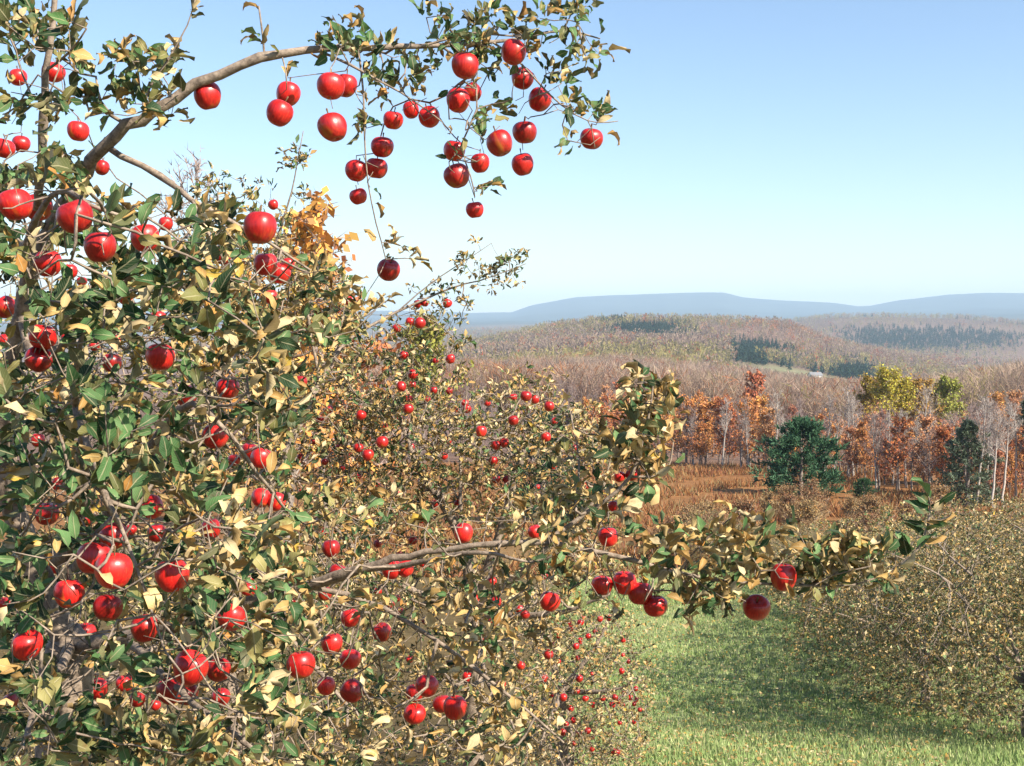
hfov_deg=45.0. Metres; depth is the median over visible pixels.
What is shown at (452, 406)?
bare tree
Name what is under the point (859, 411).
bare tree
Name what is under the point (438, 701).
apple
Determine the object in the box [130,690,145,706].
apple
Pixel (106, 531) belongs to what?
apple
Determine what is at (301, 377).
apple
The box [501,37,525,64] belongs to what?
apple
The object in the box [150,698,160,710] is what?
apple
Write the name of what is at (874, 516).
shrub
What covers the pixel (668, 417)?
orange tree
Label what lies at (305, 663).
apple
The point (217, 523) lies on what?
apple
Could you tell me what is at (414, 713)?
apple
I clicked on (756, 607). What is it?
apple
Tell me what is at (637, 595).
apple
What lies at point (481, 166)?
apple
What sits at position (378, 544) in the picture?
apple
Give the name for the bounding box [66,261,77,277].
apple
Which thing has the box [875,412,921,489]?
tree
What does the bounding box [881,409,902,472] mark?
bare tree
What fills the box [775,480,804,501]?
shrub
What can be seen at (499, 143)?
apple
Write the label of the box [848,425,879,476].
tree
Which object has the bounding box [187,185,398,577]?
orange tree
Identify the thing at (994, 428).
bare tree
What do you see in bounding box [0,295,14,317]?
apple
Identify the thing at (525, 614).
apple
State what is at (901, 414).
pale tree
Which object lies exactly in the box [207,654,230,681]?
apple
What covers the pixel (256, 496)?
apple
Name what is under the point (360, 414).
apple
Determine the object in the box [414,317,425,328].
apple
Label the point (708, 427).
orange tree
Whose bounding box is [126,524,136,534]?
apple
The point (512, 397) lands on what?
apple
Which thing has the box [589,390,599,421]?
bare tree
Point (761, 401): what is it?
orange tree
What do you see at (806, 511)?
shrub
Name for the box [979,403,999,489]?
pale tree
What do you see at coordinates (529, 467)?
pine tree
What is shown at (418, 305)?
apple
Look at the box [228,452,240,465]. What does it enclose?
apple
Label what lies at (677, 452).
orange tree
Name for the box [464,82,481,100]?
apple
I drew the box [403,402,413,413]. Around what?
apple
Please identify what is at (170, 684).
apple
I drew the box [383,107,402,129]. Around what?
apple
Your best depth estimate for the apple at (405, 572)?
4.32 m
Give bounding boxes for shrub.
[642,506,686,555]
[668,519,705,558]
[669,495,711,546]
[689,512,711,557]
[690,495,723,514]
[699,508,727,525]
[702,504,727,523]
[724,487,779,526]
[736,517,750,528]
[753,509,779,543]
[754,488,782,516]
[771,493,788,518]
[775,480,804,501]
[775,494,794,515]
[778,492,823,531]
[780,503,799,523]
[781,499,800,515]
[792,473,832,507]
[792,518,815,541]
[794,486,832,521]
[803,497,828,526]
[837,509,856,530]
[838,493,860,515]
[843,494,867,517]
[845,509,885,534]
[850,494,902,526]
[854,507,885,530]
[861,491,884,505]
[891,507,935,530]
[894,495,915,520]
[908,477,939,500]
[908,493,954,519]
[913,489,954,515]
[923,476,959,509]
[928,496,958,532]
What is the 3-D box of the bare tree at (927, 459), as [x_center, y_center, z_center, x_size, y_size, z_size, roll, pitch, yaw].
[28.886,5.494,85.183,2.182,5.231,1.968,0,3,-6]
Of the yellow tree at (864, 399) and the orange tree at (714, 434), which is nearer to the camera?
the yellow tree at (864, 399)
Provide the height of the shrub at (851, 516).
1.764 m
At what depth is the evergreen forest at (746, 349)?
1537.36 m
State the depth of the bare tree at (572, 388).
216.03 m
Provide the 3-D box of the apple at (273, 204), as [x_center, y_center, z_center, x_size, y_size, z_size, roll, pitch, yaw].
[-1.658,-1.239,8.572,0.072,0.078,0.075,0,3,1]
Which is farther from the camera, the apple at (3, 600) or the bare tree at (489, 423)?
the bare tree at (489, 423)
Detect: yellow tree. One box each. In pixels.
[386,310,473,486]
[850,371,880,437]
[861,362,902,469]
[876,374,917,420]
[933,373,967,422]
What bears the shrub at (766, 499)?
on the ground at (996, 306)
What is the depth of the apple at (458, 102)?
3.75 m
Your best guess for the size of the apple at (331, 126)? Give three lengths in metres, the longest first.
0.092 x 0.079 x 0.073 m
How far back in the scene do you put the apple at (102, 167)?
4.45 m
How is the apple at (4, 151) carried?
attached to the apple tree at (72, 722)
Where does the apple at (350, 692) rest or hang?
attached to the apple tree at (72, 722)
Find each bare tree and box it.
[144,143,259,518]
[425,397,437,459]
[448,391,465,452]
[453,387,476,427]
[477,397,485,447]
[479,383,487,425]
[483,406,496,453]
[487,400,506,457]
[487,403,501,456]
[519,401,528,432]
[526,373,538,407]
[556,378,569,414]
[565,380,576,427]
[567,383,578,417]
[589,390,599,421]
[601,386,614,412]
[608,376,616,400]
[674,402,691,464]
[683,407,700,464]
[686,431,694,462]
[713,403,734,463]
[723,428,733,463]
[729,416,750,467]
[793,403,802,415]
[795,390,808,415]
[826,400,842,421]
[838,429,844,470]
[855,401,863,417]
[858,408,892,489]
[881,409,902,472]
[888,424,908,489]
[902,438,920,492]
[916,428,939,483]
[921,412,939,459]
[939,399,985,480]
[942,408,959,486]
[961,413,984,474]
[981,413,999,469]
[983,394,1013,488]
[989,403,1014,491]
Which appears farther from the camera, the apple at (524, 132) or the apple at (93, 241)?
the apple at (524, 132)
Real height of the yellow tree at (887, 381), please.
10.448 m
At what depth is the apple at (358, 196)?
3.81 m
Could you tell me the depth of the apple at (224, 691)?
4.55 m
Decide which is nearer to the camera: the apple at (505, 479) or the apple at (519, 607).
the apple at (505, 479)
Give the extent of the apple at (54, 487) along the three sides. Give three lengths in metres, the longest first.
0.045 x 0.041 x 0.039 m
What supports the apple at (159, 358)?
attached to the apple tree at (72, 722)
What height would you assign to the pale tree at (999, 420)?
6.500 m
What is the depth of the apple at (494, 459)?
9.21 m
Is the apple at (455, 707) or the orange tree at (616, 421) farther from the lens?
the orange tree at (616, 421)
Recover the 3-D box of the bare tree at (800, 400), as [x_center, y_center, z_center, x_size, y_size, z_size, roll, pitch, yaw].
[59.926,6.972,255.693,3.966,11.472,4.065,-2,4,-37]
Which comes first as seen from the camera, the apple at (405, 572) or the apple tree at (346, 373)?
the apple at (405, 572)
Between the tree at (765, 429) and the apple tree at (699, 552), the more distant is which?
the tree at (765, 429)
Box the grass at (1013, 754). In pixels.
[557,560,1023,765]
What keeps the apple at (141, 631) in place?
attached to the apple tree at (72, 722)
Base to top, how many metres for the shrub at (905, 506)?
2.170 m
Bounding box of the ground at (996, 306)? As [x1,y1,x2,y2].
[0,292,1023,765]
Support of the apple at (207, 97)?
attached to the apple tree at (72, 722)
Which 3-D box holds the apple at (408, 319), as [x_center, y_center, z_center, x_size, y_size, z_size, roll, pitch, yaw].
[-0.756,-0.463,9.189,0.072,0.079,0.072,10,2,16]
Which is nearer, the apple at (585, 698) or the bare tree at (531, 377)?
the apple at (585, 698)
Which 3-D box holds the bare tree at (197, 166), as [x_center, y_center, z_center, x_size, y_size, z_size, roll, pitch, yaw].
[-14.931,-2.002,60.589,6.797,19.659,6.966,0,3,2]
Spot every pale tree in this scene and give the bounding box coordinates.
[687,417,695,465]
[712,396,733,465]
[732,397,752,466]
[740,414,755,466]
[763,387,785,469]
[775,413,785,434]
[820,392,839,471]
[830,414,844,468]
[837,386,859,476]
[841,395,860,476]
[867,412,881,487]
[881,412,894,484]
[898,408,917,487]
[908,415,921,487]
[915,383,941,482]
[945,414,963,483]
[958,392,999,505]
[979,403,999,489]
[981,410,1009,505]
[992,402,1021,505]
[1002,403,1023,502]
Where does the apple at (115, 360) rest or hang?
attached to the apple tree at (72, 722)
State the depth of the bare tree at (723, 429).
130.69 m
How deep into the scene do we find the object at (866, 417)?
197.82 m
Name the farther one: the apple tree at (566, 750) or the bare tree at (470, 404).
the bare tree at (470, 404)
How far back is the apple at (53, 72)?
4.20 m
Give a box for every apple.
[0,135,15,157]
[0,182,32,220]
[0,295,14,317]
[0,334,6,341]
[0,594,9,607]
[3,691,18,708]
[9,65,27,85]
[11,628,42,660]
[12,133,30,151]
[24,347,52,371]
[28,323,56,349]
[29,194,52,220]
[30,434,44,446]
[33,246,61,276]
[34,498,59,524]
[41,59,65,82]
[50,481,61,489]
[53,475,61,482]
[53,573,84,607]
[56,194,92,233]
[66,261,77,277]
[67,116,89,140]
[76,275,86,284]
[76,541,109,573]
[79,619,96,632]
[83,224,116,261]
[88,342,99,350]
[93,590,122,620]
[93,673,107,699]
[94,545,132,588]
[95,157,109,174]
[99,522,127,548]
[102,349,121,371]
[116,673,131,691]
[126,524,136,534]
[130,224,158,251]
[130,609,158,641]
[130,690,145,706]
[142,494,163,518]
[145,338,174,369]
[147,520,165,541]
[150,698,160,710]
[151,310,165,325]
[154,551,189,591]
[156,674,180,704]
[158,217,172,230]
[173,645,208,686]
[175,381,196,404]
[177,685,198,704]
[194,83,220,109]
[201,424,228,448]
[201,517,219,537]
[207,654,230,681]
[211,685,229,706]
[216,373,239,397]
[217,603,245,630]
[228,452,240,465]
[241,583,256,595]
[242,440,256,458]
[243,205,276,243]
[250,443,270,468]
[251,486,269,507]
[253,248,277,274]
[266,96,293,126]
[266,288,276,303]
[268,199,277,209]
[268,492,285,510]
[269,263,290,283]
[276,78,300,105]
[281,257,294,269]
[286,645,314,678]
[297,373,306,384]
[297,453,303,459]
[317,69,344,99]
[317,108,346,141]
[317,674,334,694]
[318,587,331,600]
[321,458,327,464]
[321,629,341,652]
[322,540,339,556]
[329,561,345,572]
[339,647,360,668]
[340,69,356,97]
[340,678,363,702]
[341,605,359,626]
[345,158,366,181]
[349,185,366,204]
[353,442,363,452]
[356,409,365,419]
[362,447,373,460]
[367,157,387,178]
[371,132,393,157]
[372,621,391,641]
[373,540,381,547]
[376,434,387,447]
[377,257,399,280]
[382,561,399,578]
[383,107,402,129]
[392,324,400,332]
[396,381,405,391]
[398,560,413,577]
[399,351,408,358]
[403,101,418,118]
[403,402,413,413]
[403,701,425,724]
[405,681,422,701]
[406,316,414,325]
[408,368,417,378]
[408,537,416,544]
[414,300,421,307]
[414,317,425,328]
[415,674,438,696]
[418,103,439,127]
[422,300,428,306]
[430,387,436,393]
[433,692,448,712]
[440,453,447,459]
[443,136,464,161]
[443,159,468,187]
[443,298,451,307]
[443,694,466,719]
[445,387,452,393]
[446,84,469,112]
[446,352,454,363]
[451,48,478,78]
[454,500,462,508]
[454,519,472,542]
[462,670,470,681]
[463,405,470,412]
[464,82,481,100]
[466,198,483,217]
[470,149,488,172]
[476,423,486,436]
[486,126,511,156]
[488,576,496,583]
[489,456,497,464]
[491,440,500,449]
[492,475,499,483]
[500,436,508,447]
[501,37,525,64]
[502,475,510,483]
[508,413,518,425]
[509,394,516,400]
[511,67,533,89]
[511,148,533,175]
[512,117,536,143]
[516,605,523,612]
[517,661,524,669]
[520,391,531,400]
[520,609,529,618]
[528,85,551,111]
[528,523,539,538]
[531,392,539,403]
[540,590,560,611]
[541,432,550,441]
[544,399,553,410]
[544,649,553,659]
[559,693,566,701]
[572,643,578,649]
[576,674,582,681]
[580,124,602,148]
[582,695,588,701]
[584,727,590,733]
[591,572,612,594]
[598,522,617,546]
[608,501,617,510]
[613,567,636,594]
[614,469,625,482]
[625,467,637,480]
[628,577,652,604]
[643,591,667,616]
[743,594,770,620]
[770,557,796,590]
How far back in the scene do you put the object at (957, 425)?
87.93 m
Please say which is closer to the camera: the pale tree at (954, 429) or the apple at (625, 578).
the apple at (625, 578)
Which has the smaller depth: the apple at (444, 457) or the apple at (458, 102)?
the apple at (458, 102)
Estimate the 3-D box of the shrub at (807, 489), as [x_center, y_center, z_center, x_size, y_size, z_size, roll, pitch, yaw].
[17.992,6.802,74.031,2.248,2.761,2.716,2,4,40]
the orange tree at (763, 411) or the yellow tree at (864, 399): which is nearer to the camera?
the orange tree at (763, 411)
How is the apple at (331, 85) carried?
attached to the apple tree at (72, 722)
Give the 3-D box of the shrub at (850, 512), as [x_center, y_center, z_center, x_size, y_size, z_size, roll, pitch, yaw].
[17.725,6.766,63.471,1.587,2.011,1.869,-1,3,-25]
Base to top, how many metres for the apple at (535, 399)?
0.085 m
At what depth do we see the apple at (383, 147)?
3.79 m
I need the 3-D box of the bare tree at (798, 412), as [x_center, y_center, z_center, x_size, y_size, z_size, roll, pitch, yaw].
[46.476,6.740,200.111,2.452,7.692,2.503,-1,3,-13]
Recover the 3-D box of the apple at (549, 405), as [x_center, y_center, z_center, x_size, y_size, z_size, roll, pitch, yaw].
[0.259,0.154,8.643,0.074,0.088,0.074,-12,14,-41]
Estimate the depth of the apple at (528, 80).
3.79 m
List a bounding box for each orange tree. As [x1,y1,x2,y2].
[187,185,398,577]
[232,239,417,535]
[569,423,581,460]
[579,396,596,431]
[585,402,616,462]
[596,402,613,447]
[609,408,625,430]
[610,414,622,431]
[638,399,666,452]
[657,407,679,456]
[658,396,706,464]
[668,414,684,458]
[677,398,717,463]
[682,420,712,464]
[694,419,720,465]
[706,394,740,456]
[706,395,726,463]
[712,410,739,465]
[722,445,743,463]
[728,393,763,466]
[737,392,768,466]
[737,431,755,464]
[750,407,776,466]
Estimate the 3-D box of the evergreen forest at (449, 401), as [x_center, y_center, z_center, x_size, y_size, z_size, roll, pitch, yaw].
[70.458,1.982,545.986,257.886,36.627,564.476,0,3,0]
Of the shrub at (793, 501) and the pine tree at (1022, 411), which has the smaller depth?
the shrub at (793, 501)
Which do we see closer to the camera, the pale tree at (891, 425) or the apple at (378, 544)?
the apple at (378, 544)
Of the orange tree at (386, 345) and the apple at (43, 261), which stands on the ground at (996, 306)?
the orange tree at (386, 345)
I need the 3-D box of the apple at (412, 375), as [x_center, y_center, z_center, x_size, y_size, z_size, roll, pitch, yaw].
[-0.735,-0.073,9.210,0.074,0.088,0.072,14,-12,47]
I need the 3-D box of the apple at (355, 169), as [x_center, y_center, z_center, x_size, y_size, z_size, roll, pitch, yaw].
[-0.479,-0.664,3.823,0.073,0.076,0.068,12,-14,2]
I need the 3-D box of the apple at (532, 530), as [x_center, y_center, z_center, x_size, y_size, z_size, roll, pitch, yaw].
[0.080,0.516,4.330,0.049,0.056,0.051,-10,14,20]
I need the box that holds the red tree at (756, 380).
[743,369,766,455]
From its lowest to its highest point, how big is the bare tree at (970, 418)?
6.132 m
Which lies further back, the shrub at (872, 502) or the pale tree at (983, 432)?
the pale tree at (983, 432)
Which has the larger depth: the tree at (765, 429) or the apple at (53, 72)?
the tree at (765, 429)
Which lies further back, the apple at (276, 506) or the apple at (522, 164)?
the apple at (276, 506)
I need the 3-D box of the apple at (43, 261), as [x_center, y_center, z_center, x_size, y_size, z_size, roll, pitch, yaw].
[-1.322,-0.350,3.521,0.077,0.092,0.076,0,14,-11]
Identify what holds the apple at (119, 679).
hanging from the apple tree at (72, 722)
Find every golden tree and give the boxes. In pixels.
[886,373,947,442]
[916,378,969,425]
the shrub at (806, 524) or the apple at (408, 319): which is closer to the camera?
the apple at (408, 319)
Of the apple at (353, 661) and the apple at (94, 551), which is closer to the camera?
the apple at (94, 551)
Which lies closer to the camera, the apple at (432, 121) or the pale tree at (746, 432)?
the apple at (432, 121)
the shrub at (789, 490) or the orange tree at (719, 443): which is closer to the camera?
the shrub at (789, 490)
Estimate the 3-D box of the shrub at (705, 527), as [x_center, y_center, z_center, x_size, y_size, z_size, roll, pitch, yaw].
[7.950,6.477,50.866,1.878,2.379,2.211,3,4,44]
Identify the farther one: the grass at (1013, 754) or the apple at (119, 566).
the grass at (1013, 754)
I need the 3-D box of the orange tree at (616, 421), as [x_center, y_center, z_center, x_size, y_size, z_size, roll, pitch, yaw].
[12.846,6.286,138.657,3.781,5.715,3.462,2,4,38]
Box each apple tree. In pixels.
[0,0,956,765]
[0,131,530,765]
[293,361,645,765]
[487,591,673,765]
[667,508,756,567]
[742,522,884,593]
[748,522,825,564]
[758,516,971,627]
[761,501,1023,715]
[773,514,1023,668]
[822,493,1023,744]
[867,516,1013,563]
[893,495,1023,602]
[935,489,1023,643]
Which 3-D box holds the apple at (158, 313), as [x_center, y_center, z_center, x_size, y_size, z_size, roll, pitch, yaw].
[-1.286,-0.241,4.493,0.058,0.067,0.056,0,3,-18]
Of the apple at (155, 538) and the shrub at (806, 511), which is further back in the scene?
the shrub at (806, 511)
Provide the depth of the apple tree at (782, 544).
38.73 m
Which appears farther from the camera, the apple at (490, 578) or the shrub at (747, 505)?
the shrub at (747, 505)
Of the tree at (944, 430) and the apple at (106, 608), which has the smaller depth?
the apple at (106, 608)
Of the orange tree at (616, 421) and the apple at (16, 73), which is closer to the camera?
the apple at (16, 73)
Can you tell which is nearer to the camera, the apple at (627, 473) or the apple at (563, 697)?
the apple at (627, 473)
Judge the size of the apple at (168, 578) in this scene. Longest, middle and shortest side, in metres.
0.091 x 0.077 x 0.076 m
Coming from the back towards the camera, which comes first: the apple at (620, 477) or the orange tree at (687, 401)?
the orange tree at (687, 401)
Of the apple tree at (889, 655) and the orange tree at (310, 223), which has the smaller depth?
the apple tree at (889, 655)
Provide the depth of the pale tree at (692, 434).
129.33 m
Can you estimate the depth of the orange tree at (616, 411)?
141.09 m
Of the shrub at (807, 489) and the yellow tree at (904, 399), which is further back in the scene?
the yellow tree at (904, 399)
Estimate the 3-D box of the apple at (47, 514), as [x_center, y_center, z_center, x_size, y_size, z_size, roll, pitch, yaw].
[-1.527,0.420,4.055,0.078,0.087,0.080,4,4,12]
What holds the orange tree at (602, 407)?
on the ground at (996, 306)
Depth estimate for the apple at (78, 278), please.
4.48 m
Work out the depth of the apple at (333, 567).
4.32 m
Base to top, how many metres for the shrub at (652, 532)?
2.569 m
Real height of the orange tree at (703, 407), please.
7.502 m
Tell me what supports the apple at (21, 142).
attached to the apple tree at (72, 722)
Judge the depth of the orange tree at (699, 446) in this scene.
128.52 m
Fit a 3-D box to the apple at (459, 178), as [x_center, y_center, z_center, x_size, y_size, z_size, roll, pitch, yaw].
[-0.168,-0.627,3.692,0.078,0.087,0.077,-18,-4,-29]
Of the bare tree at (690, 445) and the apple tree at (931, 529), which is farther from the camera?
the bare tree at (690, 445)
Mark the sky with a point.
(848, 152)
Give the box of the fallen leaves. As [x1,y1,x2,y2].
[535,578,951,765]
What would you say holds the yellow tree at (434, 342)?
on the ground at (996, 306)
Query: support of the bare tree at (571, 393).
on the ground at (996, 306)
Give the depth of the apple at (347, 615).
4.32 m
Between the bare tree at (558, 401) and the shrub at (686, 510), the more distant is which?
the bare tree at (558, 401)
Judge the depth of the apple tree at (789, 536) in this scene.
33.02 m
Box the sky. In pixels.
[0,0,1023,312]
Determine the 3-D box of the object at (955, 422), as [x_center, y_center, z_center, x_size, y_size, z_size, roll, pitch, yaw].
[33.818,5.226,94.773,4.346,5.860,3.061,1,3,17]
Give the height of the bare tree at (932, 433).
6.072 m
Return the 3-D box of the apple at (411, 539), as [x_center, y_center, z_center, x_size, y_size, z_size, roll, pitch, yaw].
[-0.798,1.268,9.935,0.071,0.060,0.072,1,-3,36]
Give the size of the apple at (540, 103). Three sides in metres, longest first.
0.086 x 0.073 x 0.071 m
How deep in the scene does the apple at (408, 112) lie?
3.79 m
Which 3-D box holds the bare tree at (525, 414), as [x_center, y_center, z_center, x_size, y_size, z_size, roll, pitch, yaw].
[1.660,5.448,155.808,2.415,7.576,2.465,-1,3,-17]
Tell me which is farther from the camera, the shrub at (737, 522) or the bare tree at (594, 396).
the bare tree at (594, 396)
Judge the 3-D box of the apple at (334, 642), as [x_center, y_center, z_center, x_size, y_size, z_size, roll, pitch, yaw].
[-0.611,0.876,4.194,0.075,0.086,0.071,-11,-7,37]
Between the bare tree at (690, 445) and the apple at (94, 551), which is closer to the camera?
the apple at (94, 551)
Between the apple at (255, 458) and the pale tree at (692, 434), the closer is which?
the apple at (255, 458)
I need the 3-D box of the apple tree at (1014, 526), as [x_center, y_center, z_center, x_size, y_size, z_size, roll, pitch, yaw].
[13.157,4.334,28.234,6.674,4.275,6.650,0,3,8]
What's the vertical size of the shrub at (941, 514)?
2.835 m
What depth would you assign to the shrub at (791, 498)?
69.30 m
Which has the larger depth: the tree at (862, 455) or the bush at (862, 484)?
the tree at (862, 455)
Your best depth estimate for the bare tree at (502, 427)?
150.62 m
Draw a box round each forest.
[235,313,1023,378]
[237,348,1023,442]
[243,311,1023,381]
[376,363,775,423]
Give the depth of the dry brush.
79.91 m
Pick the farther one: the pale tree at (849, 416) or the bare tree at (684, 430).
the bare tree at (684, 430)
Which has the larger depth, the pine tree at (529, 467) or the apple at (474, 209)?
the pine tree at (529, 467)
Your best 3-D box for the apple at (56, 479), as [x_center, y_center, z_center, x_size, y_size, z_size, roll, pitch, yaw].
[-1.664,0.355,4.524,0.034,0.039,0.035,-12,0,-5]
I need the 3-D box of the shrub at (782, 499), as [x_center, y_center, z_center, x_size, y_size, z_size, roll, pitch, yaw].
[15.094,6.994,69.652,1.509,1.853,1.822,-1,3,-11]
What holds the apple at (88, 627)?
attached to the apple tree at (72, 722)
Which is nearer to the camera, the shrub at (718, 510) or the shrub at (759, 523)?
the shrub at (759, 523)
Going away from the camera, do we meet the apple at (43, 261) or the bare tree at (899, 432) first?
the apple at (43, 261)
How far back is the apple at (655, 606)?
3.61 m
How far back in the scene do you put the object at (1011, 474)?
87.63 m
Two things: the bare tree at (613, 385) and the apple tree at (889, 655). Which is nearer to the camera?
the apple tree at (889, 655)
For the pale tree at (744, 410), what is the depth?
122.61 m
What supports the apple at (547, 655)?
attached to the apple tree at (426, 481)
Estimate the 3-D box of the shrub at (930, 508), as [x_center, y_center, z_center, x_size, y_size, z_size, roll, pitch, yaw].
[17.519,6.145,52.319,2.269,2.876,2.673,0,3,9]
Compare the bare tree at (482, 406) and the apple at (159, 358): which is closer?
the apple at (159, 358)
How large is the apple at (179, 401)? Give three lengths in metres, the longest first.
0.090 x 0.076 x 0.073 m
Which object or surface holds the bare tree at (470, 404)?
on the ground at (996, 306)
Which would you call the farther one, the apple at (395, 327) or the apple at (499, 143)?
the apple at (395, 327)
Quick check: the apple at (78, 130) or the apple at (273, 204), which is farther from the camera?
the apple at (273, 204)
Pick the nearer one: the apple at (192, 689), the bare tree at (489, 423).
the apple at (192, 689)
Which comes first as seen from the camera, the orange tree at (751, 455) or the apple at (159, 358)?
the apple at (159, 358)
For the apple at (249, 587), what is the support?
attached to the apple tree at (72, 722)
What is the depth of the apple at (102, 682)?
4.30 m
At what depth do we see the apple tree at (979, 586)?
18.74 m
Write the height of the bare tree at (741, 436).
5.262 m
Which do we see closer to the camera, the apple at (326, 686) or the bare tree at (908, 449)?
the apple at (326, 686)
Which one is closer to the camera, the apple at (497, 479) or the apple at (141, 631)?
the apple at (141, 631)
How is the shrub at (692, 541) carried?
on the ground at (996, 306)
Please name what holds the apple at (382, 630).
attached to the apple tree at (72, 722)
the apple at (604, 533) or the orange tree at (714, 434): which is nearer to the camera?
the apple at (604, 533)
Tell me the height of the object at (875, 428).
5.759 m
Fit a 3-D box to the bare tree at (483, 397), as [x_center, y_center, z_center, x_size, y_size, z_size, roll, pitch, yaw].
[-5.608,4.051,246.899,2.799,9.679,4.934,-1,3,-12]
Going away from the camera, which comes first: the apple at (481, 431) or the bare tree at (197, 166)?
the apple at (481, 431)
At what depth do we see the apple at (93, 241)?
2.75 m
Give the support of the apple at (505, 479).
hanging from the apple tree at (426, 481)
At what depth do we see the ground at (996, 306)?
80.81 m
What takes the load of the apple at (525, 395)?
hanging from the apple tree at (426, 481)
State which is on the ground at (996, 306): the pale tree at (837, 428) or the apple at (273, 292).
the pale tree at (837, 428)
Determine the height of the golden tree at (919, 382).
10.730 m
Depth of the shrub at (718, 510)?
57.81 m
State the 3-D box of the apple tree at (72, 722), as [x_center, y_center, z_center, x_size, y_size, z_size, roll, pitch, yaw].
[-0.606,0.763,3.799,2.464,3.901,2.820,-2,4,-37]
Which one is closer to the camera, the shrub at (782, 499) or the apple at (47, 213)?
the apple at (47, 213)
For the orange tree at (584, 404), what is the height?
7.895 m
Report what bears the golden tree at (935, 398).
on the ground at (996, 306)
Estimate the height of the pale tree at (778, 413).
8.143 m
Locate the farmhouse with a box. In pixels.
[808,371,822,378]
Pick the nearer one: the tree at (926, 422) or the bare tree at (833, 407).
the tree at (926, 422)
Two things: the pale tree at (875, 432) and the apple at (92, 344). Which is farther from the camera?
the pale tree at (875, 432)
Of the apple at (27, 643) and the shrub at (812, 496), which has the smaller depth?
the apple at (27, 643)
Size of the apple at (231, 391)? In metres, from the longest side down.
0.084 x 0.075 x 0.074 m
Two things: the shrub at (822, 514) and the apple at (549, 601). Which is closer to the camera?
the apple at (549, 601)
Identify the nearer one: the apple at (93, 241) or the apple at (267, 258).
the apple at (93, 241)
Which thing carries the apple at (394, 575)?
attached to the apple tree at (72, 722)
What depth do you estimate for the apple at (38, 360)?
3.43 m
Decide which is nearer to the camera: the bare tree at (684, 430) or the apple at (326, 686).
the apple at (326, 686)
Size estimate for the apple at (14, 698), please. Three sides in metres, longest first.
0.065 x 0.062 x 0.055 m
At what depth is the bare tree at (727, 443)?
126.67 m
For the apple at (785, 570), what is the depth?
3.38 m
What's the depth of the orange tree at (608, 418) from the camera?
143.27 m
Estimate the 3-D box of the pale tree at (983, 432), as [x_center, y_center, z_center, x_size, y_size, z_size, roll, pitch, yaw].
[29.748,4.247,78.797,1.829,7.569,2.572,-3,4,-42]
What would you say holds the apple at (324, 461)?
hanging from the apple tree at (346, 373)
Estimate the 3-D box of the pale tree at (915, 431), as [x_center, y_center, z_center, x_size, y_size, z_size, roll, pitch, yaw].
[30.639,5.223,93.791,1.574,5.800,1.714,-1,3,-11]
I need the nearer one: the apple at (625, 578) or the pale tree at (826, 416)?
the apple at (625, 578)
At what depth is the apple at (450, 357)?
9.18 m
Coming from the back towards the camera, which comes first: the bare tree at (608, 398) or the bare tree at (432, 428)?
the bare tree at (608, 398)
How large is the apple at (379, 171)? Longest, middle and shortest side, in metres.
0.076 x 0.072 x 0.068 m
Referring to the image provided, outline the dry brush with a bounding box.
[321,460,1023,577]
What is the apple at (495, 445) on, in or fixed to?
hanging from the apple tree at (426, 481)
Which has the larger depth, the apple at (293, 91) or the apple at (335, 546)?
the apple at (335, 546)
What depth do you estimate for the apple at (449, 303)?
9.16 m
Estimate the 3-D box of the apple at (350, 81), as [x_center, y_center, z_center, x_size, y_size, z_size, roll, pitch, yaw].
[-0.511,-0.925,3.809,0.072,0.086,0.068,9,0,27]
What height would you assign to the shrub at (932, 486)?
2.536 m
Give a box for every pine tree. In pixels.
[500,410,583,524]
[748,413,852,497]
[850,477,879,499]
[927,418,1007,507]
[993,399,1023,485]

